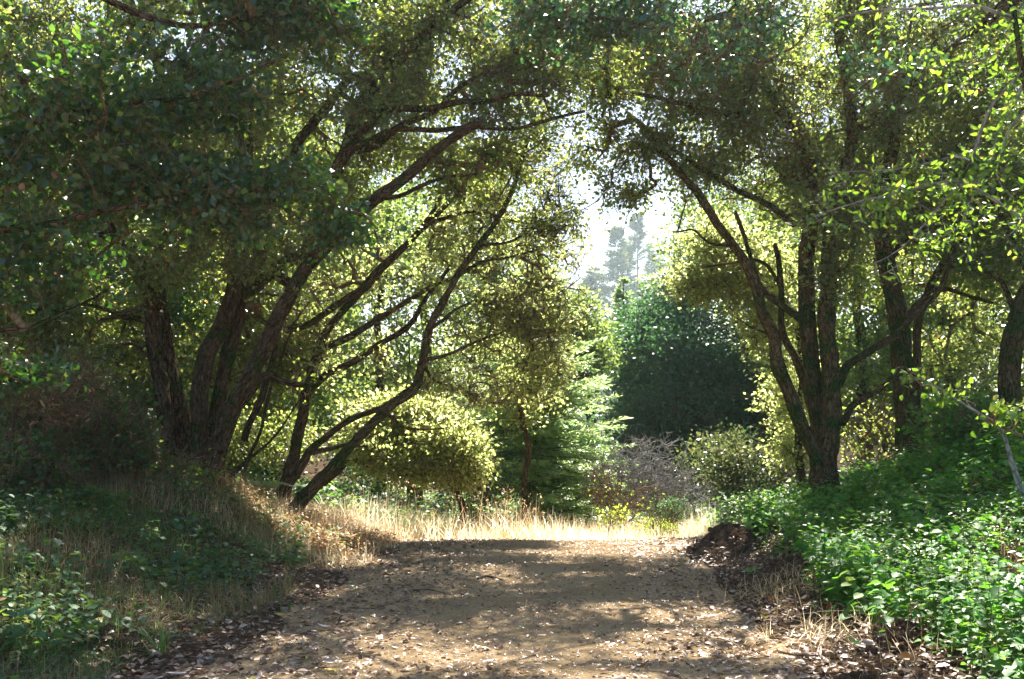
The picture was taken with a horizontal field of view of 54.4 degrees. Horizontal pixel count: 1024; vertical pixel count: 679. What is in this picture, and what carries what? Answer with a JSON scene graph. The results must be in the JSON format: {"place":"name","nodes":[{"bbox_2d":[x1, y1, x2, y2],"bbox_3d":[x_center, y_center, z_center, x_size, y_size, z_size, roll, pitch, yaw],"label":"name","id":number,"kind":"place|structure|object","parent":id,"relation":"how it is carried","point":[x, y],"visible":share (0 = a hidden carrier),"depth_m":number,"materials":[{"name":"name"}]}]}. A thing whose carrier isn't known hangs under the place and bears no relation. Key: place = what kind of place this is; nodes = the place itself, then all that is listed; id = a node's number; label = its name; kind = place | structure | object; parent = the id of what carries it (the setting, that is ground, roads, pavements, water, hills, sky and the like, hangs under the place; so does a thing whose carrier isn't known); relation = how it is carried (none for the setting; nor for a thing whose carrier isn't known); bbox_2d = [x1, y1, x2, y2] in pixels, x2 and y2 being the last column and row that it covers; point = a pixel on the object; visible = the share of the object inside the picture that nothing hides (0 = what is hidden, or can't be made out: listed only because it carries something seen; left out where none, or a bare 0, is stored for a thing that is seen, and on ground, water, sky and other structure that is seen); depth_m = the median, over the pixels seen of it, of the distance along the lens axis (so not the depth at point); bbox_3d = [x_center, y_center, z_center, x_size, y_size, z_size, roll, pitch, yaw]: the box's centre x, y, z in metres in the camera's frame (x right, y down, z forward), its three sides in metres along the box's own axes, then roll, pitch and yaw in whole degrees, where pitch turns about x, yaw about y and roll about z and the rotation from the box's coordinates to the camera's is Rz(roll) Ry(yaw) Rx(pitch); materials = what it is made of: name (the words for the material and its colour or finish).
{"place":"outdoors","nodes":[
{"label":"outdoors","id":0,"kind":"place"},
{"bbox_2d":[171,539,799,678],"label":"dirt path","id":1,"kind":"structure","parent":0,"point":[538,642],"depth_m":7.51,"materials":[{"name":"brown soil"}]},
{"bbox_2d":[166,672,186,674],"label":"fallen leaf","id":2,"kind":"object","parent":1,"relation":"on","point":[176,673],"visible":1,"depth_m":5.88,"materials":[{"name":"grey plant"}]},
{"bbox_2d":[280,601,312,613],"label":"grass tuft","id":3,"kind":"object","parent":1,"relation":"on","point":[289,607],"visible":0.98,"depth_m":7.82,"materials":[{"name":"green plant"}]},
{"bbox_2d":[409,589,443,592],"bbox_3d":[-0.726,2.181,8.647,0.320,0.022,0.114,-1,-4,7],"label":"stick","id":4,"kind":"object","parent":1,"relation":"on","point":[425,589],"visible":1,"depth_m":8.65,"materials":[{"name":"wood"}]},
{"bbox_2d":[477,575,503,579],"bbox_3d":[-0.189,2.248,9.395,0.260,0.028,0.155,-1,-4,12],"label":"stick","id":5,"kind":"object","parent":1,"relation":"on","point":[484,576],"visible":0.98,"depth_m":9.40,"materials":[{"name":"wood"}]},
{"bbox_2d":[0,482,1023,678],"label":"leaf litter","id":6,"kind":"object","parent":1,"relation":"on","point":[786,668],"visible":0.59,"depth_m":7.30,"materials":[{"name":"brown plant"}]},
{"bbox_2d":[778,651,861,658],"bbox_3d":[1.966,1.979,6.255,0.128,0.086,0.633,3,-5,-38],"label":"stick","id":7,"kind":"object","parent":1,"relation":"on","point":[813,655],"visible":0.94,"depth_m":6.29,"materials":[{"name":"wood"}]},
{"bbox_2d":[0,416,1023,678],"bbox_3d":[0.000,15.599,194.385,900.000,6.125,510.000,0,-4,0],"label":"ground","id":8,"kind":"structure","parent":0,"point":[322,574],"depth_m":7.83,"materials":[{"name":"soil"}]},
{"bbox_2d":[0,320,47,367],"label":"shrub","id":9,"kind":"object","parent":8,"relation":"on","point":[23,347],"visible":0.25,"depth_m":11.84,"materials":[{"name":"green plant"}]},
{"bbox_2d":[1,346,115,483],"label":"bramble bush","id":10,"kind":"object","parent":8,"relation":"on","point":[70,412],"visible":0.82,"depth_m":9.94,"materials":[{"name":"plant"}]},
{"bbox_2d":[0,342,175,500],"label":"bramble bush","id":11,"kind":"object","parent":8,"relation":"on","point":[40,455],"visible":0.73,"depth_m":10.45,"materials":[{"name":"green plant"}]},
{"bbox_2d":[0,34,191,425],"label":"oak tree","id":12,"kind":"object","parent":8,"relation":"on","point":[129,152],"depth_m":23.59,"materials":[{"name":"green plant"}]},
{"bbox_2d":[1,80,207,469],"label":"oak tree","id":13,"kind":"object","parent":8,"relation":"on","point":[113,343],"visible":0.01,"depth_m":17.54,"materials":[{"name":"green plant"}]},
{"bbox_2d":[0,217,219,472],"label":"oak tree","id":14,"kind":"object","parent":8,"relation":"on","point":[177,308],"visible":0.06,"depth_m":15.63,"materials":[{"name":"green plant"}]},
{"bbox_2d":[0,0,237,472],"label":"oak tree","id":15,"kind":"object","parent":8,"relation":"on","point":[156,350],"visible":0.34,"depth_m":12.18,"materials":[{"name":"green plant"}]},
{"bbox_2d":[75,623,166,653],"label":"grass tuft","id":16,"kind":"object","parent":8,"relation":"on","point":[108,627],"visible":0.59,"depth_m":6.53,"materials":[{"name":"green plant"}]},
{"bbox_2d":[53,576,209,634],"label":"grass","id":17,"kind":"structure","parent":8,"relation":"on","point":[121,609],"depth_m":7.17,"materials":[{"name":"plant"}]},
{"bbox_2d":[109,627,175,664],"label":"grass tuft","id":18,"kind":"object","parent":8,"relation":"on","point":[161,647],"visible":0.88,"depth_m":6.47,"materials":[{"name":"green plant"}]},
{"bbox_2d":[141,675,156,678],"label":"fallen leaf","id":19,"kind":"object","parent":8,"relation":"on","point":[150,676],"visible":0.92,"depth_m":5.85,"materials":[{"name":"grey plant"}]},
{"bbox_2d":[99,397,250,493],"bbox_3d":[-3.820,1.246,11.227,1.629,1.200,1.126,0,-4,0],"label":"bramble bush","id":20,"kind":"object","parent":8,"relation":"on","point":[171,462],"visible":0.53,"depth_m":11.09,"materials":[{"name":"green plant"}]},
{"bbox_2d":[0,456,362,678],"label":"bramble cover","id":21,"kind":"object","parent":8,"relation":"on","point":[29,611],"visible":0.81,"depth_m":8.53,"materials":[{"name":"green plant"}]},
{"bbox_2d":[0,455,387,678],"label":"verge grass","id":22,"kind":"structure","parent":8,"relation":"on","point":[175,600],"depth_m":8.14,"materials":[{"name":"green plant"}]},
{"bbox_2d":[0,0,427,415],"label":"oak tree","id":23,"kind":"object","parent":8,"relation":"on","point":[232,195],"visible":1,"depth_m":7.58,"materials":[{"name":"green plant"}]},
{"bbox_2d":[117,148,332,398],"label":"oak tree","id":24,"kind":"object","parent":8,"relation":"on","point":[203,313],"visible":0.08,"depth_m":15.78,"materials":[{"name":"green plant"}]},
{"bbox_2d":[33,458,422,567],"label":"dry grass","id":25,"kind":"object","parent":8,"relation":"on","point":[277,499],"visible":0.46,"depth_m":10.81,"materials":[{"name":"beige plant"}]},
{"bbox_2d":[152,339,340,478],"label":"oak tree","id":26,"kind":"object","parent":8,"relation":"on","point":[284,407],"visible":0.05,"depth_m":16.75,"materials":[{"name":"green plant"}]},
{"bbox_2d":[117,70,391,478],"bbox_3d":[-6.161,-0.961,24.526,7.034,10.956,8.503,0,-4,-3],"label":"oak tree","id":27,"kind":"object","parent":8,"relation":"on","point":[304,301],"depth_m":24.36,"materials":[{"name":"green plant"}]},
{"bbox_2d":[235,481,290,495],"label":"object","id":28,"kind":"object","parent":8,"relation":"on","point":[269,485],"visible":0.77,"depth_m":12.65,"materials":[{"name":"green plant"}]},
{"bbox_2d":[121,84,404,471],"bbox_3d":[-8.550,-1.625,31.968,11.337,14.608,9.379,2,-4,-26],"label":"oak tree","id":29,"kind":"object","parent":8,"relation":"on","point":[336,260],"depth_m":32.80,"materials":[{"name":"green plant"}]},
{"bbox_2d":[226,356,323,482],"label":"sapling","id":30,"kind":"object","parent":8,"relation":"on","point":[292,390],"visible":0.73,"depth_m":12.82,"materials":[{"name":"green plant"}]},
{"bbox_2d":[148,117,403,488],"bbox_3d":[-4.643,-0.485,19.055,4.896,7.806,5.308,3,-5,-36],"label":"oak tree","id":31,"kind":"object","parent":8,"relation":"on","point":[335,385],"visible":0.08,"depth_m":18.83,"materials":[{"name":"green plant"}]},
{"bbox_2d":[224,399,330,485],"bbox_3d":[-3.729,1.543,14.866,2.215,1.529,1.925,0,-4,0],"label":"leafy shrub","id":32,"kind":"object","parent":8,"relation":"on","point":[281,447],"visible":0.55,"depth_m":14.72,"materials":[{"name":"green plant"}]},
{"bbox_2d":[240,275,324,484],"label":"sapling","id":33,"kind":"object","parent":8,"relation":"on","point":[299,310],"visible":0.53,"depth_m":13.15,"materials":[{"name":"brown wood"}]},
{"bbox_2d":[121,0,616,486],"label":"oak tree","id":34,"kind":"object","parent":8,"relation":"on","point":[401,89],"visible":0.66,"depth_m":12.23,"materials":[{"name":"green plant"}]},
{"bbox_2d":[250,177,501,505],"bbox_3d":[-3.034,0.239,22.415,6.299,8.116,5.211,2,-4,-23],"label":"oak tree","id":35,"kind":"object","parent":8,"relation":"on","point":[396,221],"visible":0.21,"depth_m":21.91,"materials":[{"name":"green plant"}]},
{"bbox_2d":[293,376,508,506],"bbox_3d":[-2.081,1.790,14.908,4.066,2.684,2.203,0,-4,0],"label":"shrub","id":36,"kind":"object","parent":8,"relation":"on","point":[456,455],"visible":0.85,"depth_m":14.64,"materials":[{"name":"green plant"}]},
{"bbox_2d":[314,424,530,533],"bbox_3d":[-1.573,2.655,17.584,3.907,2.482,2.328,-1,-4,19],"label":"bush","id":37,"kind":"object","parent":8,"relation":"on","point":[491,491],"visible":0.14,"depth_m":17.36,"materials":[{"name":"green plant"}]},
{"bbox_2d":[241,131,608,499],"bbox_3d":[-1.230,-0.231,14.375,5.408,6.189,2.246,0,-4,0],"label":"oak tree","id":38,"kind":"object","parent":8,"relation":"on","point":[295,466],"visible":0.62,"depth_m":14.17,"materials":[{"name":"green plant"}]},
{"bbox_2d":[317,133,563,504],"bbox_3d":[-2.772,-0.236,28.079,7.034,10.956,8.503,3,-5,-40],"label":"oak tree","id":39,"kind":"object","parent":8,"relation":"on","point":[432,349],"visible":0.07,"depth_m":27.28,"materials":[{"name":"green plant"}]},
{"bbox_2d":[287,140,612,510],"bbox_3d":[-0.970,0.134,13.605,4.850,5.607,1.880,0,-4,0],"label":"leaning tree","id":40,"kind":"object","parent":8,"relation":"on","point":[496,305],"visible":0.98,"depth_m":13.45,"materials":[{"name":"green plant"}]},
{"bbox_2d":[384,477,544,538],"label":"tall grass","id":41,"kind":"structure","parent":8,"relation":"on","point":[481,515],"depth_m":13.78,"materials":[{"name":"plant"}]},
{"bbox_2d":[413,183,523,514],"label":"redwood tree","id":42,"kind":"object","parent":8,"relation":"on","point":[444,500],"visible":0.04,"depth_m":26.74,"materials":[{"name":"green plant"}]},
{"bbox_2d":[16,446,933,533],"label":"undergrowth","id":43,"kind":"object","parent":8,"relation":"on","point":[331,492],"visible":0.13,"depth_m":18.71,"materials":[{"name":"green plant"}]},
{"bbox_2d":[430,249,582,531],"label":"oak tree","id":44,"kind":"object","parent":8,"relation":"on","point":[498,354],"visible":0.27,"depth_m":16.63,"materials":[{"name":"green plant"}]},
{"bbox_2d":[293,487,747,541],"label":"meadow grass","id":45,"kind":"structure","parent":8,"relation":"on","point":[559,532],"depth_m":13.44,"materials":[{"name":"plant"}]},
{"bbox_2d":[419,256,647,533],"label":"redwood tree","id":46,"kind":"object","parent":8,"relation":"on","point":[565,470],"visible":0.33,"depth_m":18.61,"materials":[{"name":"green plant"}]},
{"bbox_2d":[508,375,635,507],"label":"conifer tree","id":47,"kind":"object","parent":8,"relation":"on","point":[572,427],"visible":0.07,"depth_m":21.23,"materials":[{"name":"green plant"}]},
{"bbox_2d":[547,277,633,507],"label":"oak tree","id":48,"kind":"object","parent":8,"relation":"on","point":[601,349],"visible":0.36,"depth_m":24.71,"materials":[{"name":"green plant"}]},
{"bbox_2d":[580,266,618,404],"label":"pine tree","id":49,"kind":"object","parent":8,"relation":"on","point":[595,276],"visible":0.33,"depth_m":290.70,"materials":[{"name":"green plant"}]},
{"bbox_2d":[585,490,639,535],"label":"shrub","id":50,"kind":"object","parent":8,"relation":"on","point":[605,519],"visible":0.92,"depth_m":14.62,"materials":[{"name":"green plant"}]},
{"bbox_2d":[584,225,647,412],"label":"pine tree","id":51,"kind":"object","parent":8,"relation":"on","point":[615,234],"visible":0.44,"depth_m":301.00,"materials":[{"name":"green plant"}]},
{"bbox_2d":[574,454,671,535],"bbox_3d":[1.821,2.557,16.097,1.528,1.446,1.320,-1,-4,18],"label":"bramble bush","id":52,"kind":"object","parent":8,"relation":"on","point":[617,493],"visible":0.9,"depth_m":15.97,"materials":[{"name":"green plant"}]},
{"bbox_2d":[605,241,640,329],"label":"pine tree","id":53,"kind":"object","parent":8,"relation":"on","point":[631,259],"visible":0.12,"depth_m":341.32,"materials":[{"name":"green plant"}]},
{"bbox_2d":[594,211,661,418],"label":"pine tree","id":54,"kind":"object","parent":8,"relation":"on","point":[638,234],"visible":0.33,"depth_m":311.60,"materials":[{"name":"green plant"}]},
{"bbox_2d":[584,277,704,491],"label":"young conifer","id":55,"kind":"object","parent":8,"relation":"on","point":[616,295],"visible":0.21,"depth_m":33.08,"materials":[{"name":"plant"}]},
{"bbox_2d":[642,245,664,310],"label":"pine tree","id":56,"kind":"object","parent":8,"relation":"on","point":[648,270],"visible":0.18,"depth_m":351.53,"materials":[{"name":"green plant"}]},
{"bbox_2d":[576,425,733,525],"bbox_3d":[2.559,2.516,18.069,2.758,2.026,2.046,0,-4,0],"label":"bare shrub","id":57,"kind":"object","parent":8,"relation":"on","point":[651,471],"visible":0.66,"depth_m":17.87,"materials":[{"name":"grey plant"}]},
{"bbox_2d":[626,508,685,538],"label":"shrub","id":58,"kind":"object","parent":8,"relation":"on","point":[669,528],"visible":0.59,"depth_m":14.35,"materials":[{"name":"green plant"}]},
{"bbox_2d":[640,483,693,532],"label":"shrub","id":59,"kind":"object","parent":8,"relation":"on","point":[672,504],"visible":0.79,"depth_m":16.12,"materials":[{"name":"green plant"}]},
{"bbox_2d":[581,274,808,499],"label":"oak tree","id":60,"kind":"object","parent":8,"relation":"on","point":[696,385],"visible":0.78,"depth_m":25.84,"materials":[{"name":"green plant"}]},
{"bbox_2d":[678,523,778,563],"bbox_3d":[2.305,2.194,10.835,1.111,0.451,1.450,0,-4,0],"label":"dirt mound","id":61,"kind":"object","parent":8,"relation":"on","point":[717,536],"visible":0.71,"depth_m":10.55,"materials":[{"name":"brown soil"}]},
{"bbox_2d":[665,417,809,506],"bbox_3d":[4.577,2.709,19.730,3.154,2.339,2.634,-3,-5,36],"label":"shrub","id":62,"kind":"object","parent":8,"relation":"on","point":[732,456],"visible":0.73,"depth_m":19.47,"materials":[{"name":"leaf"},{"name":"twig bark"},{"name":"bark"}]},
{"bbox_2d":[627,154,851,478],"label":"oak tree","id":63,"kind":"object","parent":8,"relation":"on","point":[672,240],"visible":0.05,"depth_m":27.75,"materials":[{"name":"green plant"}]},
{"bbox_2d":[637,197,845,490],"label":"oak tree","id":64,"kind":"object","parent":8,"relation":"on","point":[701,285],"visible":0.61,"depth_m":15.53,"materials":[{"name":"green plant"}]},
{"bbox_2d":[475,0,1022,126],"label":"oak tree","id":65,"kind":"object","parent":8,"relation":"on","point":[547,18],"visible":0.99,"depth_m":9.34,"materials":[{"name":"green plant"}]},
{"bbox_2d":[743,567,761,571],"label":"fern","id":66,"kind":"object","parent":8,"relation":"on","point":[748,569],"visible":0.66,"depth_m":9.07,"materials":[{"name":"green plant"}]},
{"bbox_2d":[689,555,822,614],"bbox_3d":[2.214,1.983,8.070,1.618,0.636,1.674,0,-4,0],"label":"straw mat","id":67,"kind":"object","parent":8,"relation":"on","point":[764,590],"visible":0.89,"depth_m":8.19,"materials":[{"name":"brown plant"}]},
{"bbox_2d":[718,554,830,597],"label":"dry grass","id":68,"kind":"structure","parent":8,"relation":"on","point":[790,559],"depth_m":8.64,"materials":[{"name":"brown plant"}]},
{"bbox_2d":[543,0,1012,500],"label":"oak tree","id":69,"kind":"object","parent":8,"relation":"on","point":[766,113],"visible":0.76,"depth_m":12.70,"materials":[{"name":"green plant"}]},
{"bbox_2d":[721,591,899,652],"bbox_3d":[1.990,2.027,6.717,1.781,0.709,1.554,-2,-4,26],"label":"straw mat","id":70,"kind":"object","parent":8,"relation":"on","point":[819,630],"visible":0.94,"depth_m":6.64,"materials":[{"name":"beige plant"}]},
{"bbox_2d":[803,603,822,622],"bbox_3d":[2.199,1.994,7.286,0.290,0.118,0.032,4,-6,-43],"label":"stick","id":71,"kind":"object","parent":8,"relation":"on","point":[812,613],"visible":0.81,"depth_m":7.31,"materials":[{"name":"beige wood"}]},
{"bbox_2d":[843,635,860,646],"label":"fallen leaf","id":72,"kind":"object","parent":8,"relation":"on","point":[854,641],"visible":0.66,"depth_m":6.26,"materials":[{"name":"green plant"}]},
{"bbox_2d":[681,410,1023,678],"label":"bank plants","id":73,"kind":"object","parent":8,"relation":"on","point":[854,564],"visible":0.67,"depth_m":8.05,"materials":[{"name":"green plant"}]},
{"bbox_2d":[788,577,916,620],"bbox_3d":[2.548,1.964,7.473,0.951,0.354,0.854,0,-4,0],"label":"dirt mound","id":74,"kind":"object","parent":8,"relation":"on","point":[811,598],"visible":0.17,"depth_m":7.44,"materials":[{"name":"brown soil"}]},
{"bbox_2d":[732,138,993,467],"bbox_3d":[7.285,-0.513,20.937,5.603,8.239,5.168,2,-4,-23],"label":"oak tree","id":75,"kind":"object","parent":8,"relation":"on","point":[860,328],"visible":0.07,"depth_m":20.03,"materials":[{"name":"green plant"}]},
{"bbox_2d":[837,389,894,474],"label":"bare shrub","id":76,"kind":"object","parent":8,"relation":"on","point":[870,420],"visible":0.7,"depth_m":14.46,"materials":[{"name":"plant"}]},
{"bbox_2d":[832,669,905,678],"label":"dirt clod","id":77,"kind":"object","parent":8,"relation":"on","point":[852,674],"visible":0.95,"depth_m":5.52,"materials":[{"name":"brown soil"}]},
{"bbox_2d":[715,441,1023,678],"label":"dry stalks","id":78,"kind":"object","parent":8,"relation":"on","point":[777,607],"visible":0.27,"depth_m":6.62,"materials":[{"name":"beige plant"}]},
{"bbox_2d":[727,119,1023,457],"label":"oak tree","id":79,"kind":"object","parent":8,"relation":"on","point":[845,336],"depth_m":24.24,"materials":[{"name":"green plant"}]},
{"bbox_2d":[757,135,1011,456],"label":"oak tree","id":80,"kind":"object","parent":8,"relation":"on","point":[838,319],"visible":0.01,"depth_m":30.49,"materials":[{"name":"green plant"}]},
{"bbox_2d":[759,0,1023,467],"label":"oak tree","id":81,"kind":"object","parent":8,"relation":"on","point":[898,313],"visible":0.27,"depth_m":13.87,"materials":[{"name":"green plant"}]},
{"bbox_2d":[877,527,920,543],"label":"fern","id":82,"kind":"object","parent":8,"relation":"on","point":[897,531],"visible":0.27,"depth_m":8.86,"materials":[{"name":"green plant"}]},
{"bbox_2d":[863,618,936,658],"bbox_3d":[2.348,1.845,6.038,0.439,0.310,0.389,0,-4,0],"label":"dirt clod","id":83,"kind":"object","parent":8,"relation":"on","point":[900,634],"visible":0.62,"depth_m":5.99,"materials":[{"name":"brown soil"}]},
{"bbox_2d":[783,0,1023,298],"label":"sapling","id":84,"kind":"object","parent":8,"relation":"on","point":[1017,36],"visible":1,"depth_m":6.79,"materials":[{"name":"green plant"}]},
{"bbox_2d":[784,80,1023,430],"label":"oak tree","id":85,"kind":"object","parent":8,"relation":"on","point":[942,320],"visible":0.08,"depth_m":18.25,"materials":[{"name":"green plant"}]},
{"bbox_2d":[876,493,939,504],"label":"fern","id":86,"kind":"object","parent":8,"relation":"on","point":[909,499],"visible":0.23,"depth_m":10.28,"materials":[{"name":"green plant"}]},
{"bbox_2d":[913,560,975,577],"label":"fern","id":87,"kind":"object","parent":8,"relation":"on","point":[935,565],"visible":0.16,"depth_m":7.39,"materials":[{"name":"green plant"}]},
{"bbox_2d":[884,366,1023,505],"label":"sapling","id":88,"kind":"object","parent":8,"relation":"on","point":[999,423],"visible":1,"depth_m":7.95,"materials":[{"name":"plant"}]},
{"bbox_2d":[895,380,1020,464],"bbox_3d":[5.635,1.090,12.420,1.630,1.212,1.608,0,-4,0],"label":"leafy shrub","id":89,"kind":"object","parent":8,"relation":"on","point":[961,417],"visible":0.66,"depth_m":12.29,"materials":[{"name":"green plant"}]},
{"bbox_2d":[927,493,993,510],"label":"fern","id":90,"kind":"object","parent":8,"relation":"on","point":[967,497],"visible":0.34,"depth_m":9.42,"materials":[{"name":"green plant"}]},
{"bbox_2d":[917,0,1023,425],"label":"oak tree","id":91,"kind":"object","parent":8,"relation":"on","point":[1010,360],"visible":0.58,"depth_m":12.88,"materials":[{"name":"green plant"}]},
{"bbox_2d":[939,69,1023,400],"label":"oak tree","id":92,"kind":"object","parent":8,"relation":"on","point":[995,234],"visible":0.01,"depth_m":22.93,"materials":[{"name":"green plant"}]},
{"bbox_2d":[969,574,1021,582],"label":"fern","id":93,"kind":"object","parent":8,"relation":"on","point":[984,580],"visible":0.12,"depth_m":6.63,"materials":[{"name":"green plant"}]},
{"bbox_2d":[992,91,1023,371],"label":"oak tree","id":94,"kind":"object","parent":8,"relation":"on","point":[1008,225],"visible":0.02,"depth_m":18.71,"materials":[{"name":"green plant"}]},
{"bbox_2d":[7,0,1023,416],"label":"sky","id":95,"kind":"structure","parent":0,"point":[655,221],"materials":[{"name":"white"}]}
]}

